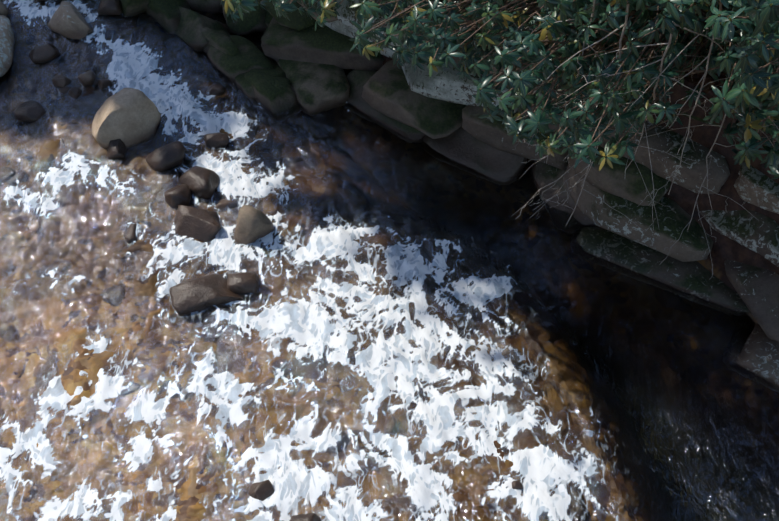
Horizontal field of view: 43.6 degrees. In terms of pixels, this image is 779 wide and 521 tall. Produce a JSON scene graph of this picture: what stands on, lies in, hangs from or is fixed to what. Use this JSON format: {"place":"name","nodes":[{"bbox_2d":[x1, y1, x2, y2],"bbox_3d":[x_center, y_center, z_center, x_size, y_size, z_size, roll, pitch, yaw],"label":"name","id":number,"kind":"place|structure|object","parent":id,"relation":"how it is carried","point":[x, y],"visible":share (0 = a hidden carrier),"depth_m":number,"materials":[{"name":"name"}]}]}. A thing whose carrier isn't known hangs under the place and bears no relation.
{"place":"outdoors","nodes":[
{"label":"outdoors","id":0,"kind":"place"},
{"bbox_2d":[0,0,778,520],"bbox_3d":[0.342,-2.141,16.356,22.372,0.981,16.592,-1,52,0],"label":"water","id":1,"kind":"structure","parent":0,"point":[422,324],"depth_m":14.34,"materials":[{"name":"liquid"}]},
{"bbox_2d":[35,45,778,520],"bbox_3d":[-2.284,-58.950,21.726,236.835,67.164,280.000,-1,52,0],"label":"ground","id":2,"kind":"structure","parent":0,"point":[191,489],"depth_m":14.28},
{"bbox_2d":[0,0,522,520],"bbox_3d":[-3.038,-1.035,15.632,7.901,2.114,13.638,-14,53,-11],"label":"rocks","id":3,"kind":"object","parent":2,"relation":"on","point":[124,118],"visible":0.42,"depth_m":16.67,"materials":[{"name":"grey stone"}]},
{"bbox_2d":[258,0,778,386],"bbox_3d":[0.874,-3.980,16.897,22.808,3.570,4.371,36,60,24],"label":"stone wall","id":4,"kind":"structure","parent":2,"relation":"on","point":[440,111],"depth_m":15.35,"materials":[{"name":"grey stone"}]},
{"bbox_2d":[220,0,778,178],"bbox_3d":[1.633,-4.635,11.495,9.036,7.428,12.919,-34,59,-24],"label":"bush","id":5,"kind":"object","parent":4,"relation":"on","point":[758,27],"depth_m":9.69,"materials":[{"name":"green plant"}]},
{"bbox_2d":[512,0,778,279],"bbox_3d":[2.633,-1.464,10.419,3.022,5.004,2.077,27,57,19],"label":"bare twigs","id":6,"kind":"object","parent":2,"relation":"on","point":[665,52],"visible":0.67,"depth_m":9.83,"materials":[{"name":"brown plant"}]},
{"bbox_2d":[675,35,769,114],"bbox_3d":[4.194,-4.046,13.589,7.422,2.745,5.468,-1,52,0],"label":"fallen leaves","id":7,"kind":"object","parent":2,"relation":"on","point":[690,78],"visible":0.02,"depth_m":13.99,"materials":[{"name":"plant"}]}
]}

